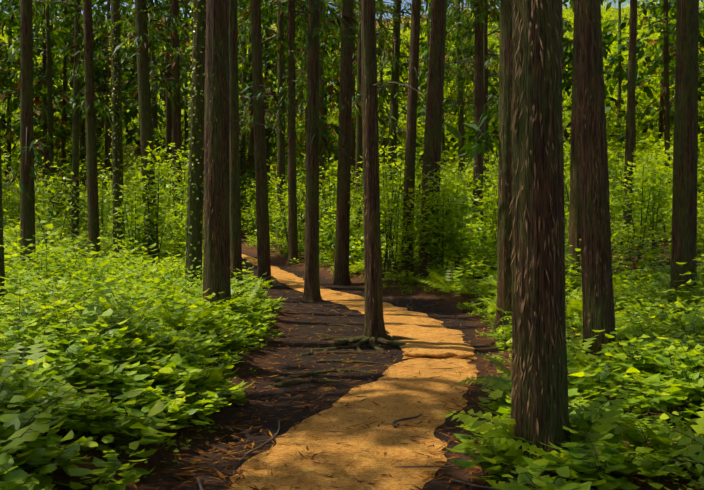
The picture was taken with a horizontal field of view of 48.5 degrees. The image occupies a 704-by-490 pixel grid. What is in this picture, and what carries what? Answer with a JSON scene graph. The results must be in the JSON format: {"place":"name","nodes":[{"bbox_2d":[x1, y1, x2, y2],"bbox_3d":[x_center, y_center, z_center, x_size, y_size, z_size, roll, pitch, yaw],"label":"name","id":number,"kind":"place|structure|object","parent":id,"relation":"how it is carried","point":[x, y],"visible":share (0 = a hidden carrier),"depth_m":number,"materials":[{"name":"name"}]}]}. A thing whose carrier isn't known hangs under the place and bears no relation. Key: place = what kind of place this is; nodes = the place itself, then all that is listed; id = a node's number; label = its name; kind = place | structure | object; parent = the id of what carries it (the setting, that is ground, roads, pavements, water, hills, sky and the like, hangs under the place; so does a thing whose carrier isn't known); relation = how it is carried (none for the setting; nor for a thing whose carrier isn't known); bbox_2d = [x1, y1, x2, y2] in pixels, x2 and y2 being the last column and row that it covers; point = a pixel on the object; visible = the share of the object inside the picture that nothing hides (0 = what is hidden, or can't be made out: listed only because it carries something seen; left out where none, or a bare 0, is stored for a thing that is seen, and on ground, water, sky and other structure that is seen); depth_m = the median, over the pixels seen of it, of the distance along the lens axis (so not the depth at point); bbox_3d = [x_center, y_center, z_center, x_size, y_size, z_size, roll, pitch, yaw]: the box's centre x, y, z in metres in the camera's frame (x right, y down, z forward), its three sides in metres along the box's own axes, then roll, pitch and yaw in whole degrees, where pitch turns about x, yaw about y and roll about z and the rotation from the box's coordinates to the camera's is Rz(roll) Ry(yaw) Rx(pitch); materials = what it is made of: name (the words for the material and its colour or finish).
{"place":"outdoors","nodes":[
{"label":"outdoors","id":0,"kind":"place"},
{"bbox_2d":[0,0,703,20],"label":"sky","id":1,"kind":"structure","parent":0,"point":[613,4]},
{"bbox_2d":[1,8,703,489],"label":"forest floor","id":2,"kind":"structure","parent":0,"point":[285,368],"depth_m":8.71,"materials":[{"name":"brown soil"}]},
{"bbox_2d":[0,2,14,138],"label":"tree","id":3,"kind":"object","parent":2,"relation":"on","point":[1,113],"visible":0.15,"depth_m":62.23,"materials":[{"name":"green plant"}]},
{"bbox_2d":[0,65,16,304],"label":"tree","id":4,"kind":"object","parent":2,"relation":"on","point":[2,269],"visible":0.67,"depth_m":10.09,"materials":[{"name":"brown plant"}]},
{"bbox_2d":[0,1,19,177],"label":"tree","id":5,"kind":"object","parent":2,"relation":"on","point":[5,79],"visible":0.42,"depth_m":47.13,"materials":[{"name":"green plant"}]},
{"bbox_2d":[0,0,19,174],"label":"tree","id":6,"kind":"object","parent":2,"relation":"on","point":[6,144],"visible":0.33,"depth_m":50.07,"materials":[{"name":"green plant"}]},
{"bbox_2d":[0,39,19,93],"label":"tree","id":7,"kind":"object","parent":2,"relation":"on","point":[6,73],"visible":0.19,"depth_m":54.92,"materials":[{"name":"green plant"}]},
{"bbox_2d":[0,0,52,227],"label":"tree","id":8,"kind":"object","parent":2,"relation":"on","point":[9,111],"visible":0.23,"depth_m":53.91,"materials":[{"name":"green plant"}]},
{"bbox_2d":[0,0,56,269],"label":"tree","id":9,"kind":"object","parent":2,"relation":"on","point":[28,150],"visible":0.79,"depth_m":18.68,"materials":[{"name":"brown plant"}]},
{"bbox_2d":[0,0,57,185],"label":"tree","id":10,"kind":"object","parent":2,"relation":"on","point":[2,119],"visible":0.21,"depth_m":46.25,"materials":[{"name":"green plant"}]},
{"bbox_2d":[1,3,83,193],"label":"tree","id":11,"kind":"object","parent":2,"relation":"on","point":[43,63],"visible":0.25,"depth_m":49.37,"materials":[{"name":"green plant"}]},
{"bbox_2d":[33,3,62,164],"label":"tree","id":12,"kind":"object","parent":2,"relation":"on","point":[56,58],"visible":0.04,"depth_m":65.52,"materials":[{"name":"green plant"}]},
{"bbox_2d":[0,0,96,228],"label":"tree","id":13,"kind":"object","parent":2,"relation":"on","point":[60,136],"visible":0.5,"depth_m":43.05,"materials":[{"name":"green plant"}]},
{"bbox_2d":[17,1,84,177],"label":"tree","id":14,"kind":"object","parent":2,"relation":"on","point":[38,128],"visible":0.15,"depth_m":58.17,"materials":[{"name":"green plant"}]},
{"bbox_2d":[35,2,85,181],"bbox_3d":[-22.578,-13.436,61.367,5.207,23.242,4.691,0,0,1],"label":"tree","id":15,"kind":"object","parent":2,"relation":"on","point":[58,118],"depth_m":61.52,"materials":[{"name":"green plant"}]},
{"bbox_2d":[1,0,132,248],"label":"tree","id":16,"kind":"object","parent":2,"relation":"on","point":[77,80],"visible":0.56,"depth_m":30.66,"materials":[{"name":"brown plant"}]},
{"bbox_2d":[33,0,105,228],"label":"tree","id":17,"kind":"object","parent":2,"relation":"on","point":[63,150],"visible":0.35,"depth_m":50.73,"materials":[{"name":"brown plant"}]},
{"bbox_2d":[53,20,103,144],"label":"tree","id":18,"kind":"object","parent":2,"relation":"on","point":[100,80],"visible":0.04,"depth_m":63.43,"materials":[{"name":"green plant"}]},
{"bbox_2d":[57,0,105,227],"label":"tree","id":19,"kind":"object","parent":2,"relation":"on","point":[70,120],"visible":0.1,"depth_m":53.34,"materials":[{"name":"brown plant"}]},
{"bbox_2d":[59,0,125,262],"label":"tree","id":20,"kind":"object","parent":2,"relation":"on","point":[92,184],"visible":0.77,"depth_m":21.20,"materials":[{"name":"brown plant"}]},
{"bbox_2d":[64,0,138,223],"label":"tree","id":21,"kind":"object","parent":2,"relation":"on","point":[105,129],"visible":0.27,"depth_m":50.06,"materials":[{"name":"green plant"}]},
{"bbox_2d":[69,0,138,148],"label":"tree","id":22,"kind":"object","parent":2,"relation":"on","point":[102,38],"visible":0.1,"depth_m":53.42,"materials":[{"name":"green plant"}]},
{"bbox_2d":[79,0,132,262],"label":"tree","id":23,"kind":"object","parent":2,"relation":"on","point":[117,137],"visible":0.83,"depth_m":22.38,"materials":[{"name":"brown plant"}]},
{"bbox_2d":[65,0,151,221],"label":"tree","id":24,"kind":"object","parent":2,"relation":"on","point":[126,86],"visible":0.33,"depth_m":47.10,"materials":[{"name":"green plant"}]},
{"bbox_2d":[84,0,137,172],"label":"tree","id":25,"kind":"object","parent":2,"relation":"on","point":[125,7],"visible":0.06,"depth_m":61.98,"materials":[{"name":"green plant"}]},
{"bbox_2d":[0,286,254,489],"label":"shrubs","id":26,"kind":"object","parent":2,"relation":"on","point":[151,368],"visible":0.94,"depth_m":5.83,"materials":[{"name":"green plant"}]},
{"bbox_2d":[121,3,164,169],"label":"tree","id":27,"kind":"object","parent":2,"relation":"on","point":[136,141],"visible":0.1,"depth_m":56.95,"materials":[{"name":"green plant"}]},
{"bbox_2d":[0,237,286,384],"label":"shrubs","id":28,"kind":"object","parent":2,"relation":"on","point":[232,339],"visible":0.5,"depth_m":11.22,"materials":[{"name":"green plant"}]},
{"bbox_2d":[126,15,165,165],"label":"tree","id":29,"kind":"object","parent":2,"relation":"on","point":[159,124],"visible":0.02,"depth_m":64.11,"materials":[{"name":"green plant"}]},
{"bbox_2d":[106,0,190,272],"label":"tree","id":30,"kind":"object","parent":2,"relation":"on","point":[141,14],"visible":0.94,"depth_m":21.38,"materials":[{"name":"brown plant"}]},
{"bbox_2d":[122,0,188,175],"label":"tree","id":31,"kind":"object","parent":2,"relation":"on","point":[154,112],"visible":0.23,"depth_m":47.24,"materials":[{"name":"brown plant"}]},
{"bbox_2d":[121,0,191,209],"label":"tree","id":32,"kind":"object","parent":2,"relation":"on","point":[167,128],"visible":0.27,"depth_m":43.57,"materials":[{"name":"green plant"}]},
{"bbox_2d":[149,5,189,168],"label":"tree","id":33,"kind":"object","parent":2,"relation":"on","point":[163,146],"visible":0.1,"depth_m":51.43,"materials":[{"name":"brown plant"}]},
{"bbox_2d":[94,0,251,243],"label":"tree","id":34,"kind":"object","parent":2,"relation":"on","point":[176,64],"visible":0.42,"depth_m":28.96,"materials":[{"name":"green plant"}]},
{"bbox_2d":[160,0,191,170],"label":"tree","id":35,"kind":"object","parent":2,"relation":"on","point":[184,106],"visible":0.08,"depth_m":60.06,"materials":[{"name":"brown plant"}]},
{"bbox_2d":[154,0,203,221],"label":"tree","id":36,"kind":"object","parent":2,"relation":"on","point":[189,112],"visible":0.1,"depth_m":41.43,"materials":[{"name":"brown plant"}]},
{"bbox_2d":[180,0,205,287],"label":"tree","id":37,"kind":"object","parent":2,"relation":"on","point":[194,227],"visible":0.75,"depth_m":14.20,"materials":[{"name":"brown plant"}]},
{"bbox_2d":[190,0,289,317],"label":"tree","id":38,"kind":"object","parent":2,"relation":"on","point":[216,250],"visible":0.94,"depth_m":11.53,"materials":[{"name":"brown plant"}]},
{"bbox_2d":[237,0,247,199],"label":"tree","id":39,"kind":"object","parent":2,"relation":"on","point":[243,4],"visible":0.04,"depth_m":48.40,"materials":[{"name":"green plant"}]},
{"bbox_2d":[237,5,248,171],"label":"tree","id":40,"kind":"object","parent":2,"relation":"on","point":[247,162],"depth_m":57.57,"materials":[{"name":"green plant"}]},
{"bbox_2d":[238,1,272,227],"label":"tree","id":41,"kind":"object","parent":2,"relation":"on","point":[242,146],"visible":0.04,"depth_m":53.17,"materials":[{"name":"brown plant"}]},
{"bbox_2d":[229,0,284,285],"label":"tree","id":42,"kind":"object","parent":2,"relation":"on","point":[235,218],"visible":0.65,"depth_m":15.49,"materials":[{"name":"brown plant"}]},
{"bbox_2d":[237,8,277,206],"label":"tree","id":43,"kind":"object","parent":2,"relation":"on","point":[239,44],"visible":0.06,"depth_m":60.64,"materials":[{"name":"brown plant"}]},
{"bbox_2d":[238,43,277,160],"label":"tree","id":44,"kind":"object","parent":2,"relation":"on","point":[272,148],"visible":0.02,"depth_m":64.97,"materials":[{"name":"green plant"}]},
{"bbox_2d":[237,0,287,236],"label":"tree","id":45,"kind":"object","parent":2,"relation":"on","point":[251,158],"visible":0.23,"depth_m":46.18,"materials":[{"name":"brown plant"}]},
{"bbox_2d":[239,0,291,287],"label":"tree","id":46,"kind":"object","parent":2,"relation":"on","point":[263,238],"visible":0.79,"depth_m":20.31,"materials":[{"name":"brown plant"}]},
{"bbox_2d":[238,0,298,228],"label":"tree","id":47,"kind":"object","parent":2,"relation":"on","point":[267,141],"visible":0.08,"depth_m":49.93,"materials":[{"name":"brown plant"}]},
{"bbox_2d":[243,8,306,207],"bbox_3d":[-4.240,-12.679,45.826,4.421,25.346,4.842,0,0,1],"label":"tree","id":48,"kind":"object","parent":2,"relation":"on","point":[269,130],"visible":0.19,"depth_m":45.91,"materials":[{"name":"green plant"}]},
{"bbox_2d":[246,2,305,176],"bbox_3d":[-5.429,-12.549,57.677,5.149,22.590,5.040,0,0,1],"label":"tree","id":49,"kind":"object","parent":2,"relation":"on","point":[263,58],"visible":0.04,"depth_m":57.75,"materials":[{"name":"green plant"}]},
{"bbox_2d":[237,0,339,246],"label":"tree","id":50,"kind":"object","parent":2,"relation":"on","point":[281,115],"visible":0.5,"depth_m":35.00,"materials":[{"name":"green plant"}]},
{"bbox_2d":[237,0,341,265],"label":"tree","id":51,"kind":"object","parent":2,"relation":"on","point":[291,56],"visible":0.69,"depth_m":27.15,"materials":[{"name":"brown plant"}]},
{"bbox_2d":[269,3,330,172],"bbox_3d":[-3.757,-12.722,54.554,4.508,23.613,5.867,0,0,33],"label":"tree","id":52,"kind":"object","parent":2,"relation":"on","point":[325,108],"visible":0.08,"depth_m":54.66,"materials":[{"name":"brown plant"}]},
{"bbox_2d":[276,28,337,167],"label":"tree","id":53,"kind":"object","parent":2,"relation":"on","point":[300,102],"visible":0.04,"depth_m":65.45,"materials":[{"name":"green plant"}]},
{"bbox_2d":[269,0,358,232],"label":"tree","id":54,"kind":"object","parent":2,"relation":"on","point":[323,73],"visible":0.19,"depth_m":40.83,"materials":[{"name":"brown plant"}]},
{"bbox_2d":[273,0,360,301],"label":"tree","id":55,"kind":"object","parent":2,"relation":"on","point":[312,293],"visible":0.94,"depth_m":17.29,"materials":[{"name":"brown plant"}]},
{"bbox_2d":[299,2,356,175],"bbox_3d":[-1.747,-13.356,56.871,5.693,24.055,5.474,0,0,1],"label":"tree","id":56,"kind":"object","parent":2,"relation":"on","point":[325,94],"visible":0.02,"depth_m":57.03,"materials":[{"name":"green plant"}]},
{"bbox_2d":[263,324,417,388],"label":"roots","id":57,"kind":"object","parent":2,"relation":"on","point":[385,341],"visible":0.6,"depth_m":10.71,"materials":[{"name":"brown wood"}]},
{"bbox_2d":[302,0,388,284],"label":"tree","id":58,"kind":"object","parent":2,"relation":"on","point":[341,276],"visible":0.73,"depth_m":21.04,"materials":[{"name":"brown plant"}]},
{"bbox_2d":[324,0,377,170],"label":"tree","id":59,"kind":"object","parent":2,"relation":"on","point":[331,96],"visible":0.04,"depth_m":53.93,"materials":[{"name":"green plant"}]},
{"bbox_2d":[0,252,703,488],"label":"ferns","id":60,"kind":"object","parent":2,"relation":"on","point":[510,445],"visible":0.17,"depth_m":5.28,"materials":[{"name":"green plant"}]},
{"bbox_2d":[0,0,703,190],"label":"broadleaf trees","id":61,"kind":"object","parent":2,"relation":"on","point":[613,46],"depth_m":70.45,"materials":[{"name":"green plant"}]},
{"bbox_2d":[0,209,703,347],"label":"plants","id":62,"kind":"object","parent":2,"relation":"on","point":[162,272],"visible":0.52,"depth_m":12.65,"materials":[{"name":"green plant"}]},
{"bbox_2d":[1,128,703,279],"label":"bushes","id":63,"kind":"object","parent":2,"relation":"on","point":[455,215],"visible":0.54,"depth_m":22.59,"materials":[{"name":"green plant"}]},
{"bbox_2d":[1,118,703,235],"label":"bushes","id":64,"kind":"object","parent":2,"relation":"on","point":[644,143],"visible":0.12,"depth_m":50.15,"materials":[{"name":"green plant"}]},
{"bbox_2d":[228,254,477,489],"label":"dirt path","id":65,"kind":"structure","parent":2,"relation":"on","point":[398,398],"depth_m":6.67,"materials":[{"name":"orange soil"}]},
{"bbox_2d":[3,189,703,304],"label":"shrubs","id":66,"kind":"object","parent":2,"relation":"on","point":[68,238],"visible":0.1,"depth_m":20.99,"materials":[{"name":"green plant"}]},
{"bbox_2d":[4,206,703,294],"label":"ferns","id":67,"kind":"object","parent":2,"relation":"on","point":[446,284],"visible":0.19,"depth_m":19.52,"materials":[{"name":"green plant"}]},
{"bbox_2d":[324,0,389,209],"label":"tree","id":68,"kind":"object","parent":2,"relation":"on","point":[353,142],"visible":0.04,"depth_m":46.47,"materials":[{"name":"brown plant"}]},
{"bbox_2d":[12,254,703,489],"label":"undergrowth plants","id":69,"kind":"object","parent":2,"relation":"on","point":[650,482],"visible":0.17,"depth_m":5.75,"materials":[{"name":"green plant"}]},
{"bbox_2d":[17,240,703,489],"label":"fallen leaves","id":70,"kind":"object","parent":2,"relation":"on","point":[186,472],"visible":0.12,"depth_m":6.51,"materials":[{"name":"brown plant"}]},
{"bbox_2d":[320,0,424,240],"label":"tree","id":71,"kind":"object","parent":2,"relation":"on","point":[359,132],"visible":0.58,"depth_m":31.62,"materials":[{"name":"green plant"}]},
{"bbox_2d":[356,3,416,175],"bbox_3d":[2.622,-13.936,63.935,5.494,22.906,5.051,0,0,-28],"label":"tree","id":72,"kind":"object","parent":2,"relation":"on","point":[381,80],"visible":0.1,"depth_m":63.80,"materials":[{"name":"green plant"}]},
{"bbox_2d":[359,0,422,344],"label":"tree","id":73,"kind":"object","parent":2,"relation":"on","point":[374,325],"visible":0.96,"depth_m":11.48,"materials":[{"name":"brown plant"}]},
{"bbox_2d":[336,0,472,222],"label":"tree","id":74,"kind":"object","parent":2,"relation":"on","point":[396,66],"visible":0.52,"depth_m":31.24,"materials":[{"name":"green plant"}]},
{"bbox_2d":[399,0,445,280],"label":"tree","id":75,"kind":"object","parent":2,"relation":"on","point":[410,143],"visible":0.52,"depth_m":21.61,"materials":[{"name":"brown plant"}]},
{"bbox_2d":[401,0,446,282],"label":"tree","id":76,"kind":"object","parent":2,"relation":"on","point":[433,119],"visible":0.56,"depth_m":20.66,"materials":[{"name":"brown plant"}]},
{"bbox_2d":[399,0,454,146],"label":"tree","id":77,"kind":"object","parent":2,"relation":"on","point":[423,78],"visible":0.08,"depth_m":64.81,"materials":[{"name":"green plant"}]},
{"bbox_2d":[399,12,473,185],"bbox_3d":[5.309,-12.073,48.295,5.260,23.363,5.198,0,0,-28],"label":"tree","id":78,"kind":"object","parent":2,"relation":"on","point":[422,111],"visible":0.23,"depth_m":48.00,"materials":[{"name":"green plant"}]},
{"bbox_2d":[196,292,692,489],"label":"fallen twigs","id":79,"kind":"object","parent":2,"relation":"on","point":[393,425],"visible":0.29,"depth_m":6.58,"materials":[{"name":"brown wood"}]},
{"bbox_2d":[418,0,473,164],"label":"tree","id":80,"kind":"object","parent":2,"relation":"on","point":[450,129],"visible":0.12,"depth_m":57.86,"materials":[{"name":"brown plant"}]},
{"bbox_2d":[398,0,499,260],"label":"tree","id":81,"kind":"object","parent":2,"relation":"on","point":[478,11],"visible":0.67,"depth_m":26.71,"materials":[{"name":"brown plant"}]},
{"bbox_2d":[410,0,498,201],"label":"tree","id":82,"kind":"object","parent":2,"relation":"on","point":[460,122],"visible":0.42,"depth_m":39.33,"materials":[{"name":"green plant"}]},
{"bbox_2d":[444,0,474,148],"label":"tree","id":83,"kind":"object","parent":2,"relation":"on","point":[449,97],"visible":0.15,"depth_m":65.21,"materials":[{"name":"green plant"}]},
{"bbox_2d":[421,0,499,201],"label":"tree","id":84,"kind":"object","parent":2,"relation":"on","point":[486,62],"visible":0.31,"depth_m":34.99,"materials":[{"name":"green plant"}]},
{"bbox_2d":[449,24,498,145],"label":"tree","id":85,"kind":"object","parent":2,"relation":"on","point":[491,99],"visible":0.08,"depth_m":57.91,"materials":[{"name":"green plant"}]},
{"bbox_2d":[456,0,511,332],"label":"tree","id":86,"kind":"object","parent":2,"relation":"on","point":[504,234],"visible":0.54,"depth_m":12.47,"materials":[{"name":"brown plant"}]},
{"bbox_2d":[488,0,499,158],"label":"tree","id":87,"kind":"object","parent":2,"relation":"on","point":[492,46],"visible":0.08,"depth_m":51.37,"materials":[{"name":"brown plant"}]},
{"bbox_2d":[488,8,567,119],"bbox_3d":[10.601,-12.569,46.762,5.109,23.367,4.440,0,0,-24],"label":"tree","id":88,"kind":"object","parent":2,"relation":"on","point":[564,39],"depth_m":46.94,"materials":[{"name":"green plant"}]},
{"bbox_2d":[491,0,573,37],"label":"tree","id":89,"kind":"object","parent":2,"relation":"on","point":[565,23],"visible":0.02,"depth_m":42.57,"materials":[{"name":"green plant"}]},
{"bbox_2d":[500,0,572,482],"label":"tree","id":90,"kind":"object","parent":2,"relation":"on","point":[539,403],"visible":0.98,"depth_m":4.91,"materials":[{"name":"brown plant"}]},
{"bbox_2d":[567,26,581,283],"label":"tree","id":91,"kind":"object","parent":2,"relation":"on","point":[574,224],"visible":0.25,"depth_m":16.28,"materials":[{"name":"brown plant"}]},
{"bbox_2d":[446,322,703,489],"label":"shrubs","id":92,"kind":"object","parent":2,"relation":"on","point":[648,369],"visible":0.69,"depth_m":5.82,"materials":[{"name":"green plant"}]},
{"bbox_2d":[457,256,703,379],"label":"shrubs","id":93,"kind":"object","parent":2,"relation":"on","point":[654,310],"visible":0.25,"depth_m":11.28,"materials":[{"name":"green plant"}]},
{"bbox_2d":[562,2,611,138],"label":"tree","id":94,"kind":"object","parent":2,"relation":"on","point":[567,57],"visible":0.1,"depth_m":58.54,"materials":[{"name":"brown plant"}]},
{"bbox_2d":[562,0,616,143],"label":"tree","id":95,"kind":"object","parent":2,"relation":"on","point":[567,86],"visible":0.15,"depth_m":60.59,"materials":[{"name":"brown plant"}]},
{"bbox_2d":[572,0,617,361],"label":"tree","id":96,"kind":"object","parent":2,"relation":"on","point":[597,281],"visible":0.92,"depth_m":8.16,"materials":[{"name":"brown plant"}]},
{"bbox_2d":[601,0,655,146],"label":"tree","id":97,"kind":"object","parent":2,"relation":"on","point":[621,78],"visible":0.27,"depth_m":63.51,"materials":[{"name":"green plant"}]},
{"bbox_2d":[602,0,673,180],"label":"tree","id":98,"kind":"object","parent":2,"relation":"on","point":[614,60],"visible":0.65,"depth_m":48.98,"materials":[{"name":"green plant"}]},
{"bbox_2d":[621,0,656,245],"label":"tree","id":99,"kind":"object","parent":2,"relation":"on","point":[630,123],"visible":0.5,"depth_m":25.38,"materials":[{"name":"brown plant"}]},
{"bbox_2d":[636,0,676,148],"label":"tree","id":100,"kind":"object","parent":2,"relation":"on","point":[651,125],"visible":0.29,"depth_m":60.75,"materials":[{"name":"green plant"}]},
{"bbox_2d":[611,0,703,211],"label":"tree","id":101,"kind":"object","parent":2,"relation":"on","point":[667,113],"visible":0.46,"depth_m":41.24,"materials":[{"name":"green plant"}]},
{"bbox_2d":[635,5,703,178],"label":"tree","id":102,"kind":"object","parent":2,"relation":"on","point":[658,59],"visible":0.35,"depth_m":47.09,"materials":[{"name":"green plant"}]},
{"bbox_2d":[646,0,703,139],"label":"tree","id":103,"kind":"object","parent":2,"relation":"on","point":[660,11],"visible":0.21,"depth_m":57.63,"materials":[{"name":"green plant"}]},
{"bbox_2d":[646,0,703,159],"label":"tree","id":104,"kind":"object","parent":2,"relation":"on","point":[673,72],"visible":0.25,"depth_m":49.74,"materials":[{"name":"green plant"}]},
{"bbox_2d":[648,0,703,121],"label":"tree","id":105,"kind":"object","parent":2,"relation":"on","point":[657,52],"visible":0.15,"depth_m":65.86,"materials":[{"name":"green plant"}]},
{"bbox_2d":[666,0,698,311],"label":"tree","id":106,"kind":"object","parent":2,"relation":"on","point":[684,203],"visible":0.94,"depth_m":12.77,"materials":[{"name":"brown plant"}]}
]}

